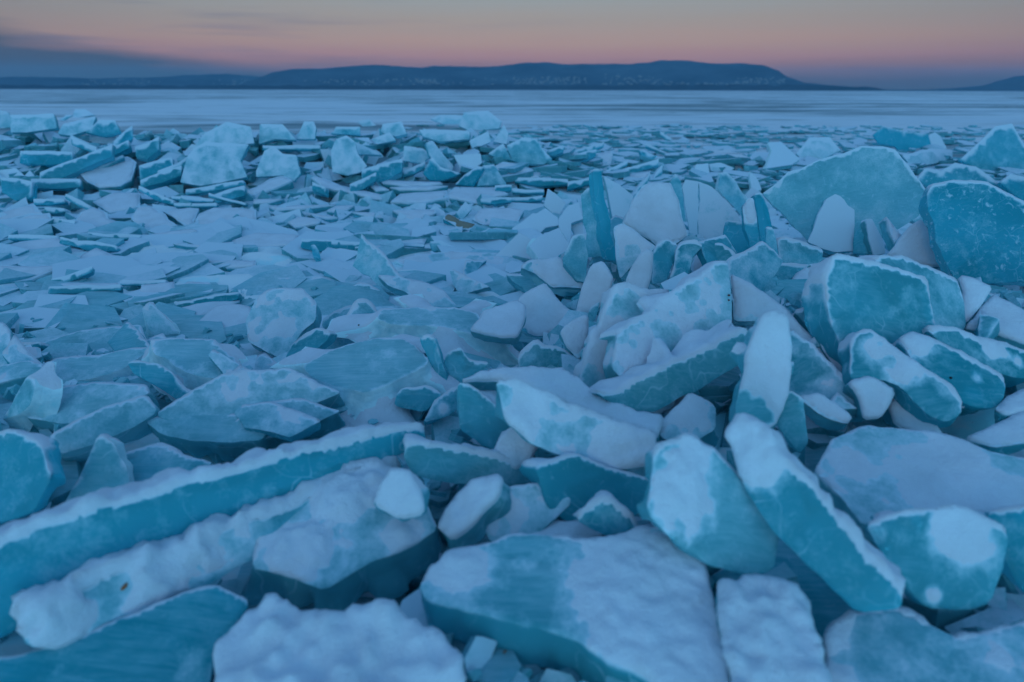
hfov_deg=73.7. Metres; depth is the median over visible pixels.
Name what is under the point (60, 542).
ice plate
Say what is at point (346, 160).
ice plate
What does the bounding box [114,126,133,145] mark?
ice plate
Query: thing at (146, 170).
ice plate
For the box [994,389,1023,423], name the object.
ice plate
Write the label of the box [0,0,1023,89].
sky
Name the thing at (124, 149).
ice plate
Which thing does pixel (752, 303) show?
ice plate
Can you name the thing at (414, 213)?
ice plate
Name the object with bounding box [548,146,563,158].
ice plate
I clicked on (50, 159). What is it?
ice plate
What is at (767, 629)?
ice plate
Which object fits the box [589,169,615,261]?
ice plate
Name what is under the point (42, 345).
ice plate
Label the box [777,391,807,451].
ice plate
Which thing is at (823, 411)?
ice plate
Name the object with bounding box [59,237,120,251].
ice plate
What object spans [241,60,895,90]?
hills
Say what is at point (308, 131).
ice plate
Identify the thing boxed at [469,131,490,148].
ice plate
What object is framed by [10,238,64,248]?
ice plate
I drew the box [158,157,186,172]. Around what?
ice plate
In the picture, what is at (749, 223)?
ice plate
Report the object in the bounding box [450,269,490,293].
ice plate
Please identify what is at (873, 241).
ice plate
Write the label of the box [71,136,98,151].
ice plate
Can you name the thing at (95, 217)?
ice plate
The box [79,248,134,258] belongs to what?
ice plate
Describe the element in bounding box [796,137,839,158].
ice plate
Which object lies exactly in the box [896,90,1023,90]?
shore
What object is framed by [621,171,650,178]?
ice plate
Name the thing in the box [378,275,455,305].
ice plate
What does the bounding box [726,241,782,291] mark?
ice plate
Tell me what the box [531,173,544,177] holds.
ice plate
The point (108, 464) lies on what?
ice plate
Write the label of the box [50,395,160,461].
ice plate
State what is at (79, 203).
ice plate
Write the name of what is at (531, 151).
ice plate
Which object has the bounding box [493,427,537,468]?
ice plate
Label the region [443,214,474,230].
ice plate
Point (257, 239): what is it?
ice plate
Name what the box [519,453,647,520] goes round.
ice plate
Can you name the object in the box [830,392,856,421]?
ice plate
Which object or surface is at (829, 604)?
ice plate
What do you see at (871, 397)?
ice plate
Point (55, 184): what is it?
ice plate
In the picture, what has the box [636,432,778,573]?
ice plate
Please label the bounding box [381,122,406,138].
ice plate
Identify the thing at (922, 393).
ice plate
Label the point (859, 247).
ice plate
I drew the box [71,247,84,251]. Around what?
ice plate
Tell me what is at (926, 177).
ice plate
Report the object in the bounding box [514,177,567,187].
ice plate
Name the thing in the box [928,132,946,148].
ice plate
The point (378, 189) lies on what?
ice plate
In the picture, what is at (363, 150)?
ice plate
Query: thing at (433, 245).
ice plate
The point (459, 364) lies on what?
ice plate
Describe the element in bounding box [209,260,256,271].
ice plate
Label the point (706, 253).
ice plate
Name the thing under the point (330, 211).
ice plate
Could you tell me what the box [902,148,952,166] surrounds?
ice plate
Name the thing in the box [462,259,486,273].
ice plate
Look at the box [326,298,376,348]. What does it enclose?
ice plate
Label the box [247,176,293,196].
ice plate
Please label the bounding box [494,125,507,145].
ice plate
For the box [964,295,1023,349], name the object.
ice plate
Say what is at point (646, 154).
ice plate
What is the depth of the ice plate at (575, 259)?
4.86 m
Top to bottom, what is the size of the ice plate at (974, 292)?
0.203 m
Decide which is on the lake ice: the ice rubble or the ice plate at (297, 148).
the ice rubble
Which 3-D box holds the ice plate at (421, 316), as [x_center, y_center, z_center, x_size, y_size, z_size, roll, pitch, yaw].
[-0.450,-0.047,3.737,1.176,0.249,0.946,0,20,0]
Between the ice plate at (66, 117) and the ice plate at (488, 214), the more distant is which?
the ice plate at (66, 117)
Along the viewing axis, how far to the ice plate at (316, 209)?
8.90 m
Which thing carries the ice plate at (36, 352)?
on the ice rubble
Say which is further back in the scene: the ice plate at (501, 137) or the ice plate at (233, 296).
the ice plate at (501, 137)
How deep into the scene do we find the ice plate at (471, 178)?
9.79 m
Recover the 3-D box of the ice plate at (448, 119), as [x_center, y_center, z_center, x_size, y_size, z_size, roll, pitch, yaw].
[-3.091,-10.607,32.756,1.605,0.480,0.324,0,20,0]
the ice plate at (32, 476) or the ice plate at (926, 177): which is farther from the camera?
the ice plate at (926, 177)
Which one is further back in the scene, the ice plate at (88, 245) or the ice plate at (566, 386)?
the ice plate at (88, 245)
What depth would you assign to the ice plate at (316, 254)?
6.22 m
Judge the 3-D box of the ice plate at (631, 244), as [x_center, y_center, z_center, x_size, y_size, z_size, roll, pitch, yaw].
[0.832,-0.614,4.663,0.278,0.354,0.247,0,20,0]
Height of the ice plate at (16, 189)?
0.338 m
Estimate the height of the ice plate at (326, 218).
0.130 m
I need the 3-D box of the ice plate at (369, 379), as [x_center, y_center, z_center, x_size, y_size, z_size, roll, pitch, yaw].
[-0.598,0.130,2.934,0.621,0.264,0.787,-16,26,-38]
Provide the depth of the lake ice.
51.63 m
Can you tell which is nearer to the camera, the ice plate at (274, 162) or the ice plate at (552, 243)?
the ice plate at (552, 243)
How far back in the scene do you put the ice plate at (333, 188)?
9.67 m
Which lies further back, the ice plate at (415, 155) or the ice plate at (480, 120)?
the ice plate at (480, 120)
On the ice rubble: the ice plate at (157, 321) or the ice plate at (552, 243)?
the ice plate at (157, 321)
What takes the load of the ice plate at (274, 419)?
on the ice plate at (198, 436)
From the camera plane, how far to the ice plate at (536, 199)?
9.21 m
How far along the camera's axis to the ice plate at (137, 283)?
5.45 m
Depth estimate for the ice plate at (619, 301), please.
2.73 m
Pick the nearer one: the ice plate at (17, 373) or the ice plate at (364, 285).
the ice plate at (17, 373)
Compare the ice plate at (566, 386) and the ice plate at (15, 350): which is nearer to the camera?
the ice plate at (566, 386)
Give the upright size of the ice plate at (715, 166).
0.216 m
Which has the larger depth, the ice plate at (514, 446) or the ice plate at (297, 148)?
the ice plate at (297, 148)
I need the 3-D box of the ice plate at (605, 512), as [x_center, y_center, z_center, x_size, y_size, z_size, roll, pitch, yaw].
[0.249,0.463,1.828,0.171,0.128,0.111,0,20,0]
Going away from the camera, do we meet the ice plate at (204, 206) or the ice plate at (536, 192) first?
the ice plate at (204, 206)
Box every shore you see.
[0,84,884,90]
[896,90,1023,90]
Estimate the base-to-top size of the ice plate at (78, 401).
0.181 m
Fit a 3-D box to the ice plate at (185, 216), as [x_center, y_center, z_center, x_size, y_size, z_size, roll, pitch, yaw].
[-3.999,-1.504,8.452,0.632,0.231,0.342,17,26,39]
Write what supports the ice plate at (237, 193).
on the ice rubble
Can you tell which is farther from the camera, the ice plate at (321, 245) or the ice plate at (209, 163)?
the ice plate at (209, 163)
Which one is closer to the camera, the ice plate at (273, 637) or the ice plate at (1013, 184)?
the ice plate at (273, 637)
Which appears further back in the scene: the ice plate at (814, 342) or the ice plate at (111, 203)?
the ice plate at (111, 203)
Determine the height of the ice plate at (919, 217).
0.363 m
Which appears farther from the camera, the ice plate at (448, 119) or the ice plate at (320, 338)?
the ice plate at (448, 119)
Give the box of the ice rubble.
[0,124,1023,681]
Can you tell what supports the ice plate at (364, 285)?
on the ice rubble
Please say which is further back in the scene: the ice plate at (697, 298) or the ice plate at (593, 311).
the ice plate at (593, 311)
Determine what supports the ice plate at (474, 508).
on the ice rubble
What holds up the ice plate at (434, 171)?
on the lake ice
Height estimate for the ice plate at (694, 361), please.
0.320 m
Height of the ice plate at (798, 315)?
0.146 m
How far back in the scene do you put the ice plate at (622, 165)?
10.90 m
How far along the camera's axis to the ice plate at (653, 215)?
5.32 m
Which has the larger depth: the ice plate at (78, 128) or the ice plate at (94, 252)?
the ice plate at (78, 128)
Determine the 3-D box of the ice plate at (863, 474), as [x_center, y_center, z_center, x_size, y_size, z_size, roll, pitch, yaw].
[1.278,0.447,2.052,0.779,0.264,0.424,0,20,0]
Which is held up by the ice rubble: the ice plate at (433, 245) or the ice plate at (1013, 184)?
the ice plate at (1013, 184)
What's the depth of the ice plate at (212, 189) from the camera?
9.56 m
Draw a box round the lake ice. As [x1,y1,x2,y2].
[0,89,1023,656]
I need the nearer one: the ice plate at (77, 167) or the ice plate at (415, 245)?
the ice plate at (415, 245)
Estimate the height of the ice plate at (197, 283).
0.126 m
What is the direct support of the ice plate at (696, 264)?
on the ice rubble
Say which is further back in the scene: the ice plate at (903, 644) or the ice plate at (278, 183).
the ice plate at (278, 183)
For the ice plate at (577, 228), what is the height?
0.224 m
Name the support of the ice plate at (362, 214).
on the lake ice
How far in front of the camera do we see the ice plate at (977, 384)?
2.41 m
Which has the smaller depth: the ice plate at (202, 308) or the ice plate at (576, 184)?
the ice plate at (202, 308)
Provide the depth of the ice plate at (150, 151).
10.62 m
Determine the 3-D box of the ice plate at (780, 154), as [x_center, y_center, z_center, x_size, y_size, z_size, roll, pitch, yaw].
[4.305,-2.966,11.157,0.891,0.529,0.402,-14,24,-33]
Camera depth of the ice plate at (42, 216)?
7.96 m
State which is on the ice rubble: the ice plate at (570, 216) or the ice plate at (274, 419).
the ice plate at (570, 216)
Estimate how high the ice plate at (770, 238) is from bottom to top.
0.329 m
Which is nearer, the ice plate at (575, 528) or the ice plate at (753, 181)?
the ice plate at (575, 528)
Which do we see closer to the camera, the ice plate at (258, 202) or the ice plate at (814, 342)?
the ice plate at (814, 342)
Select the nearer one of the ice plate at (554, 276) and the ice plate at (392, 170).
the ice plate at (554, 276)
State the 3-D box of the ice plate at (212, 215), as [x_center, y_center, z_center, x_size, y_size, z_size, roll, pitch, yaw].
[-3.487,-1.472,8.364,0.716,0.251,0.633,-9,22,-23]
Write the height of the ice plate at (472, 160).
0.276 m
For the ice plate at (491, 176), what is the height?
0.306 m
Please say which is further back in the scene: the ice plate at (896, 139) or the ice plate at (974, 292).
the ice plate at (896, 139)
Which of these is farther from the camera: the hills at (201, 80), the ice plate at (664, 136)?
the hills at (201, 80)
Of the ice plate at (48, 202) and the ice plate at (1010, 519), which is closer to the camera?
the ice plate at (1010, 519)
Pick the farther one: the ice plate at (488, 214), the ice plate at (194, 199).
the ice plate at (194, 199)
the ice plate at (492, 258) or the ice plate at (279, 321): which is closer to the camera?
the ice plate at (279, 321)
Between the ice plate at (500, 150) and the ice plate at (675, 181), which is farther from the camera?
the ice plate at (500, 150)
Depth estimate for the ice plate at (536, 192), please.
9.61 m
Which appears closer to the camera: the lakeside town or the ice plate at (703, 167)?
the ice plate at (703, 167)
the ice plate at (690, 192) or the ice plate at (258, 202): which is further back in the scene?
the ice plate at (258, 202)
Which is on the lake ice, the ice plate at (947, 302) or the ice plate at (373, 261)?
the ice plate at (373, 261)
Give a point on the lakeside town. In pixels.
(563, 80)
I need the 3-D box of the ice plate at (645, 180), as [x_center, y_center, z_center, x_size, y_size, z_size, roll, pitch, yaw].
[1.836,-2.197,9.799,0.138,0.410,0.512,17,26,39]
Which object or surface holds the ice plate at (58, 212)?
on the ice rubble
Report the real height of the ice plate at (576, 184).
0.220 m
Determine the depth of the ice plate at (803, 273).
4.06 m
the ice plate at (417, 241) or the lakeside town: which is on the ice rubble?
the ice plate at (417, 241)
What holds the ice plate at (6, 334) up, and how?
on the lake ice
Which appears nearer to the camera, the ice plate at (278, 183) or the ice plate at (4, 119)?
the ice plate at (278, 183)
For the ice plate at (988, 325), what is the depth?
2.65 m
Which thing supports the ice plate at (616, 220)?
on the ice rubble
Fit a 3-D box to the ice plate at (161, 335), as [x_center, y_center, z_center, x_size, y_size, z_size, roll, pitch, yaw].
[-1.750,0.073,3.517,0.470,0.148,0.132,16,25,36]
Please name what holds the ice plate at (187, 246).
on the ice rubble
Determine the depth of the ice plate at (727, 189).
8.77 m
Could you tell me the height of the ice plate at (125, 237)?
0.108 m
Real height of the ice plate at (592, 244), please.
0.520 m
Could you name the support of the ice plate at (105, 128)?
on the ice rubble
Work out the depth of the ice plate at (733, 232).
4.86 m
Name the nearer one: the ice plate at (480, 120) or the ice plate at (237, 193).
the ice plate at (237, 193)
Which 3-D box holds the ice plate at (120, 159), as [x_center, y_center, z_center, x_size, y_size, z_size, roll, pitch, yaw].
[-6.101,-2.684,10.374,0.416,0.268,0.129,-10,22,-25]
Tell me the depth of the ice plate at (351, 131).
11.44 m
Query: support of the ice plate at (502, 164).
on the ice rubble
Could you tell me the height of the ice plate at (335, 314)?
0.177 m
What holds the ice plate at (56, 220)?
on the ice rubble
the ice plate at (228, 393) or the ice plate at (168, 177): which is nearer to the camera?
the ice plate at (228, 393)
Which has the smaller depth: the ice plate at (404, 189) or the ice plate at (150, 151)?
the ice plate at (404, 189)
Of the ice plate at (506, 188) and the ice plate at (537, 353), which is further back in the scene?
the ice plate at (506, 188)
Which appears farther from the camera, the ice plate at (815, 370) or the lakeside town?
the lakeside town
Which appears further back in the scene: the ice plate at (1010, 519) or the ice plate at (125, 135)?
the ice plate at (125, 135)
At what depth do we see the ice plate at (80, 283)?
5.45 m
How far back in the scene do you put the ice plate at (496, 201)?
9.07 m
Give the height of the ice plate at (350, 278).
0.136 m
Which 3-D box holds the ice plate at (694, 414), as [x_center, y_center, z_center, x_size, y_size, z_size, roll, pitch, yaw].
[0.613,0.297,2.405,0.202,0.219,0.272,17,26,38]
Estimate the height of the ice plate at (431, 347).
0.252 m
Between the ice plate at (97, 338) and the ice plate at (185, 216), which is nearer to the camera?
the ice plate at (97, 338)
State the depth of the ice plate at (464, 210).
8.43 m
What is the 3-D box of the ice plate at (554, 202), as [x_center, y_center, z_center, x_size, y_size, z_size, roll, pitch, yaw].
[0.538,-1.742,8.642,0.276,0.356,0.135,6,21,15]
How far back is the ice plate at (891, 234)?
4.73 m
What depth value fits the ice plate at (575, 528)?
1.88 m
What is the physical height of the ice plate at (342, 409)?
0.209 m
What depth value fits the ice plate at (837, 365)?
2.55 m
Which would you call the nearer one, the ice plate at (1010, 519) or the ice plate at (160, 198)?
the ice plate at (1010, 519)
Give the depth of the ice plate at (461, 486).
2.17 m
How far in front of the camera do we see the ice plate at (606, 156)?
11.85 m
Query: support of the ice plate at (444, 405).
on the ice rubble
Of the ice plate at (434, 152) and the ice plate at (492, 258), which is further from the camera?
the ice plate at (434, 152)
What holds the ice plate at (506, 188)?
on the ice rubble
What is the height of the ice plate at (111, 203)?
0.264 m
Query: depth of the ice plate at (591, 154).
11.38 m
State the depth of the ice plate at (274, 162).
10.02 m
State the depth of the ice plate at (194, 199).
9.14 m
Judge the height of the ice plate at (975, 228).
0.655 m
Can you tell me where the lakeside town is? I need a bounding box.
[82,74,784,84]
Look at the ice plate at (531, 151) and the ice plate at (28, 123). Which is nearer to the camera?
the ice plate at (531, 151)
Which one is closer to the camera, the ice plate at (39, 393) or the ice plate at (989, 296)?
the ice plate at (39, 393)
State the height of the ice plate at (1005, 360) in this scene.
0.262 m
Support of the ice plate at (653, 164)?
on the ice rubble
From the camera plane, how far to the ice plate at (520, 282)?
5.21 m
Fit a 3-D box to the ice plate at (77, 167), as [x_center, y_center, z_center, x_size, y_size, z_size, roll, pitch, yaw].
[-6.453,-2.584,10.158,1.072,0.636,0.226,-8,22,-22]
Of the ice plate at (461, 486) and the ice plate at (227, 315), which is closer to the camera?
the ice plate at (461, 486)
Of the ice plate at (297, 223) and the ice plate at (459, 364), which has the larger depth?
the ice plate at (297, 223)
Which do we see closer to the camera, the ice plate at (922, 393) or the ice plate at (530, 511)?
the ice plate at (530, 511)
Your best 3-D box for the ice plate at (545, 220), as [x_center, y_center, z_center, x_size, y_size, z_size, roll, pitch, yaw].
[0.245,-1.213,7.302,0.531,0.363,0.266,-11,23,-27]
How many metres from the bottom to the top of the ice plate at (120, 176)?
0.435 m
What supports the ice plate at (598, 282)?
on the ice rubble
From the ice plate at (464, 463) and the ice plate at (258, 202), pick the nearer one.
the ice plate at (464, 463)
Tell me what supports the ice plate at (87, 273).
on the ice rubble
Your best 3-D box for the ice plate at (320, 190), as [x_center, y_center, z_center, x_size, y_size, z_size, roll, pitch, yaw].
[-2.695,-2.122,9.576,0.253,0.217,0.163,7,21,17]
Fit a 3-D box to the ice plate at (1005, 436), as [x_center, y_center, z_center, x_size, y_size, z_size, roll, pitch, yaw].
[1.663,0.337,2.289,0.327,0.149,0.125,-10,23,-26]
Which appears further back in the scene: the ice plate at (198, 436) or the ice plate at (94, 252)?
the ice plate at (94, 252)
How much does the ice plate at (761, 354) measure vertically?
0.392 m
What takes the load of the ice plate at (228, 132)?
on the ice rubble
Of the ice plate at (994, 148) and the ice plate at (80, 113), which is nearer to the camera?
the ice plate at (994, 148)
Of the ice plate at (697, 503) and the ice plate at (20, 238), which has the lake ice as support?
the ice plate at (20, 238)
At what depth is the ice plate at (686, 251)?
4.20 m
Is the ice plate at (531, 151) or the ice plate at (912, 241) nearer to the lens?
the ice plate at (912, 241)
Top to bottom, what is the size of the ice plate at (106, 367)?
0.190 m
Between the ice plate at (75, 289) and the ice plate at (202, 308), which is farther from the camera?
the ice plate at (75, 289)
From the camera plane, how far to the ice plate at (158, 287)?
5.33 m
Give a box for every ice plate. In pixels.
[0,110,9,127]
[0,177,37,202]
[0,204,42,218]
[0,265,51,281]
[0,322,12,365]
[0,361,42,395]
[0,422,425,637]
[0,429,65,524]
[0,585,247,681]
[2,335,43,365]
[3,361,62,431]
[8,234,59,242]
[9,456,400,649]
[10,113,59,133]
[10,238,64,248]
[20,151,76,167]
[22,213,51,218]
[22,342,48,350]
[26,347,43,363]
[27,382,159,433]
[31,178,82,190]
[33,199,68,205]
[40,144,115,178]
[41,325,148,351]
[44,207,70,216]
[48,284,122,293]
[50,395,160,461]
[51,266,94,281]
[51,347,147,381]
[52,218,77,223]
[58,116,96,136]
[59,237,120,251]
[60,115,72,119]
[61,282,118,285]
[65,194,92,209]
[65,434,134,501]
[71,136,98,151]
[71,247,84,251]
[72,109,94,117]
[76,207,114,226]
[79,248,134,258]
[80,156,137,190]
[86,120,121,137]
[88,232,141,240]
[93,193,141,213]
[96,155,124,168]
[108,322,149,351]
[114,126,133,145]
[115,140,132,157]
[120,279,167,286]
[126,442,212,481]
[128,360,191,398]
[131,206,177,227]
[135,136,160,162]
[138,186,177,206]
[139,158,174,179]
[140,166,183,189]
[140,282,174,292]
[141,338,247,401]
[142,302,179,336]
[146,333,165,343]
[148,413,269,458]
[150,228,197,234]
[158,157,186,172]
[158,368,344,463]
[163,208,199,225]
[171,196,213,202]
[173,242,233,248]
[174,203,218,209]
[174,292,242,306]
[180,142,249,186]
[181,300,239,314]
[184,282,209,283]
[185,180,245,195]
[194,122,254,147]
[195,208,256,223]
[200,304,250,327]
[209,193,248,206]
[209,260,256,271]
[209,349,246,373]
[213,593,465,681]
[214,186,246,205]
[219,398,345,460]
[232,232,298,247]
[234,401,320,441]
[240,457,440,610]
[246,288,321,356]
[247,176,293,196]
[253,199,282,207]
[255,353,276,369]
[256,146,301,182]
[259,124,296,145]
[263,145,320,151]
[268,204,335,213]
[270,334,458,427]
[278,275,361,282]
[286,328,336,356]
[288,216,320,230]
[296,121,316,140]
[301,239,359,251]
[302,212,337,222]
[311,176,381,201]
[311,245,320,261]
[312,182,328,197]
[322,305,351,328]
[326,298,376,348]
[327,205,354,215]
[327,294,519,364]
[331,135,367,175]
[332,127,360,135]
[336,406,347,413]
[350,172,375,190]
[353,212,383,221]
[353,234,403,295]
[354,282,379,290]
[355,142,380,156]
[358,119,375,125]
[361,158,403,183]
[368,185,388,193]
[373,132,395,145]
[374,468,429,521]
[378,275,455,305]
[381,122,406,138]
[381,180,442,188]
[390,186,447,194]
[390,190,447,208]
[392,209,435,218]
[394,251,512,266]
[394,385,440,411]
[402,238,426,244]
[403,146,428,163]
[403,162,424,178]
[403,433,531,486]
[404,244,424,247]
[419,130,470,143]
[420,334,448,379]
[420,525,729,681]
[423,157,460,181]
[424,141,452,170]
[424,386,457,424]
[430,240,454,252]
[431,115,461,123]
[438,474,511,548]
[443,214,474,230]
[444,347,487,382]
[447,187,507,204]
[447,482,465,489]
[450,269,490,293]
[454,153,481,168]
[455,166,484,186]
[455,202,471,218]
[456,383,509,449]
[459,111,501,129]
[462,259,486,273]
[462,366,663,442]
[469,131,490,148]
[471,300,526,344]
[472,208,523,225]
[476,164,506,186]
[479,390,495,404]
[480,197,511,206]
[486,483,569,541]
[488,144,511,161]
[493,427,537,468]
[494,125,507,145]
[495,162,532,187]
[495,185,511,192]
[495,378,655,470]
[506,273,536,292]
[507,137,551,165]
[512,188,543,195]
[512,196,542,202]
[512,208,557,233]
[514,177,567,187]
[518,283,569,337]
[518,339,570,366]
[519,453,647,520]
[521,256,582,295]
[526,228,568,259]
[530,520,601,537]
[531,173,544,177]
[543,189,564,213]
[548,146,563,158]
[557,203,582,241]
[559,315,588,357]
[562,234,587,282]
[567,178,588,191]
[571,222,583,234]
[572,490,637,535]
[573,282,668,387]
[575,142,603,152]
[576,149,595,162]
[576,261,612,312]
[581,188,601,256]
[585,215,623,243]
[588,302,599,321]
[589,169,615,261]
[590,319,747,411]
[596,151,612,163]
[600,261,731,378]
[602,177,632,218]
[605,160,627,171]
[613,223,654,277]
[619,159,658,171]
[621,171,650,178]
[622,182,687,244]
[626,249,652,288]
[631,172,650,193]
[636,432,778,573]
[638,150,656,158]
[645,143,666,152]
[650,238,676,284]
[653,164,662,177]
[660,132,671,140]
[660,393,718,446]
[668,239,701,278]
[669,174,685,221]
[682,180,698,233]
[689,255,701,273]
[693,163,708,172]
[697,182,740,238]
[697,235,736,265]
[709,163,733,170]
[711,538,860,647]
[714,573,831,681]
[715,171,746,215]
[715,243,734,260]
[723,221,748,252]
[724,413,905,612]
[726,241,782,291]
[729,310,793,428]
[730,274,826,358]
[741,198,759,247]
[748,172,760,191]
[751,193,771,241]
[763,142,799,171]
[763,146,924,239]
[764,227,778,254]
[773,263,810,279]
[776,236,822,264]
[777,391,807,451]
[789,330,862,421]
[792,262,819,278]
[792,307,810,334]
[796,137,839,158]
[801,253,934,365]
[801,393,851,430]
[807,194,854,254]
[809,338,819,347]
[813,425,1023,547]
[819,344,841,372]
[824,606,1023,681]
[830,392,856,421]
[838,329,961,427]
[842,376,893,419]
[853,219,867,255]
[857,255,965,329]
[860,219,885,254]
[866,504,1007,609]
[872,126,930,150]
[879,217,900,250]
[882,398,941,432]
[887,219,939,268]
[892,331,1004,415]
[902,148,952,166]
[909,214,925,225]
[917,163,1005,191]
[918,180,1023,285]
[922,325,1023,387]
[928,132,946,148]
[957,275,990,321]
[958,123,1023,170]
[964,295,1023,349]
[966,411,1023,454]
[973,310,999,338]
[980,292,994,306]
[984,504,1023,592]
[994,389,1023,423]
[997,174,1023,200]
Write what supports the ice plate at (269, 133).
on the ice rubble
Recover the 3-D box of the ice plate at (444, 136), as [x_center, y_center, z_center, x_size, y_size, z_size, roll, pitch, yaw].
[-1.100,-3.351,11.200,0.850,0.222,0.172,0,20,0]
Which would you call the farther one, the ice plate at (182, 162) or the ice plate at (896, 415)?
the ice plate at (182, 162)
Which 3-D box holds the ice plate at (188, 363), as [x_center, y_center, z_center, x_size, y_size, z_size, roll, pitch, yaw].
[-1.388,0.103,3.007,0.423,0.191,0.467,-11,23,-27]
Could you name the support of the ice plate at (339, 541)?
on the ice rubble
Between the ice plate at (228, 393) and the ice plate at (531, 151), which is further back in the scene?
the ice plate at (531, 151)
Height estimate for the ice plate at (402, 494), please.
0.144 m
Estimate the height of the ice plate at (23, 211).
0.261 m
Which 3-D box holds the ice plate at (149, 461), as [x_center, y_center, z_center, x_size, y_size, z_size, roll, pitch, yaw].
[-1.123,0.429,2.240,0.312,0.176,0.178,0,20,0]
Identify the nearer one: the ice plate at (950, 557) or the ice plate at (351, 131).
the ice plate at (950, 557)
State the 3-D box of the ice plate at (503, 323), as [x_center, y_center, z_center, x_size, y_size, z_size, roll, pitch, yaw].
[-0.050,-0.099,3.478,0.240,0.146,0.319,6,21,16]
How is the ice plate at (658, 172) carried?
on the ice rubble
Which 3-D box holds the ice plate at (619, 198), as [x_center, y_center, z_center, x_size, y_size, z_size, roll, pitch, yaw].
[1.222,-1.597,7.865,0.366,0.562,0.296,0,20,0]
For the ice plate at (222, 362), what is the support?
on the ice rubble
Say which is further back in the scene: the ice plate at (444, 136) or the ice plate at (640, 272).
the ice plate at (444, 136)
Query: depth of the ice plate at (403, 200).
9.32 m
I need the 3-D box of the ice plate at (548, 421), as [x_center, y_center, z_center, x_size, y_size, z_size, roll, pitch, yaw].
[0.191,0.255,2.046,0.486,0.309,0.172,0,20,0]
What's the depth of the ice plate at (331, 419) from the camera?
2.55 m
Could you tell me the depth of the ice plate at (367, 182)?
9.65 m
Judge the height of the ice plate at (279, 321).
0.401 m
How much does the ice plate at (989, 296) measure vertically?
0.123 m
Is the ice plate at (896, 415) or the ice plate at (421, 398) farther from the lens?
the ice plate at (421, 398)
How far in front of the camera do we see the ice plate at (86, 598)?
1.62 m
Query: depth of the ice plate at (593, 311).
3.83 m
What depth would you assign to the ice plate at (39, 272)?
5.86 m
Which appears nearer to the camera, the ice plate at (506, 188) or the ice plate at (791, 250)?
the ice plate at (791, 250)
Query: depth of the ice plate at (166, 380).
2.79 m
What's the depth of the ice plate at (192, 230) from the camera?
7.41 m
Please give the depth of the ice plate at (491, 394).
2.38 m
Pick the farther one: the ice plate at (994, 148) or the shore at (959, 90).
the shore at (959, 90)
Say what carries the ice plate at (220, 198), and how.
on the ice rubble
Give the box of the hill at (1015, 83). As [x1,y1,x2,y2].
[929,76,1023,89]
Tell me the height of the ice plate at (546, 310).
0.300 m
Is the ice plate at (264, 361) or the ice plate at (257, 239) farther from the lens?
the ice plate at (257, 239)
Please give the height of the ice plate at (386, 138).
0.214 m
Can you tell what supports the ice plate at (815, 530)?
on the ice plate at (697, 503)
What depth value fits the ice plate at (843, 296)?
2.54 m
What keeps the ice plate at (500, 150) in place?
on the ice rubble
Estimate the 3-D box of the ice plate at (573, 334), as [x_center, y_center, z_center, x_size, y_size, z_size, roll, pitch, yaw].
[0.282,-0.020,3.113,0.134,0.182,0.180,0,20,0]
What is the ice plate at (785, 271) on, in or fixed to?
on the ice rubble
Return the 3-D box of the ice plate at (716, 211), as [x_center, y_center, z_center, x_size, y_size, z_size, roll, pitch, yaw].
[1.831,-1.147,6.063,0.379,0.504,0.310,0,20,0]
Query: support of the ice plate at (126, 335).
on the ice rubble
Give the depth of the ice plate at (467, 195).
9.50 m
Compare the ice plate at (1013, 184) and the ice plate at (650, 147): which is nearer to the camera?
the ice plate at (1013, 184)
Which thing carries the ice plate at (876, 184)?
on the ice rubble
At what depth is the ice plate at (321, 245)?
6.61 m
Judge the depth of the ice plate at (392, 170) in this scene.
9.96 m
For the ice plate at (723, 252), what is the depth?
4.25 m
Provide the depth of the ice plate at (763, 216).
4.64 m
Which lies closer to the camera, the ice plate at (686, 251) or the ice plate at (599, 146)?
the ice plate at (686, 251)
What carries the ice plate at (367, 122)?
on the lake ice
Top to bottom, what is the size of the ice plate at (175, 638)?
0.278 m
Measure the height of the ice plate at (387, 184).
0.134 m
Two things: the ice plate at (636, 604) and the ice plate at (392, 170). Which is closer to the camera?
the ice plate at (636, 604)
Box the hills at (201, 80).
[0,74,259,86]
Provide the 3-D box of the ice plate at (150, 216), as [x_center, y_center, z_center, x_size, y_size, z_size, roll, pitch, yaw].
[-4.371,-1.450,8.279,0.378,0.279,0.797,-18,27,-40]
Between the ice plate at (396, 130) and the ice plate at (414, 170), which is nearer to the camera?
the ice plate at (414, 170)
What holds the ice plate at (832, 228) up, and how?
on the ice rubble
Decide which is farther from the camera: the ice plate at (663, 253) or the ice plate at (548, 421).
the ice plate at (663, 253)
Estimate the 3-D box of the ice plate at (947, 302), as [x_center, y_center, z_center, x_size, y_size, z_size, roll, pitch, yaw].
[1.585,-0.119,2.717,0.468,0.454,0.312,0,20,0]

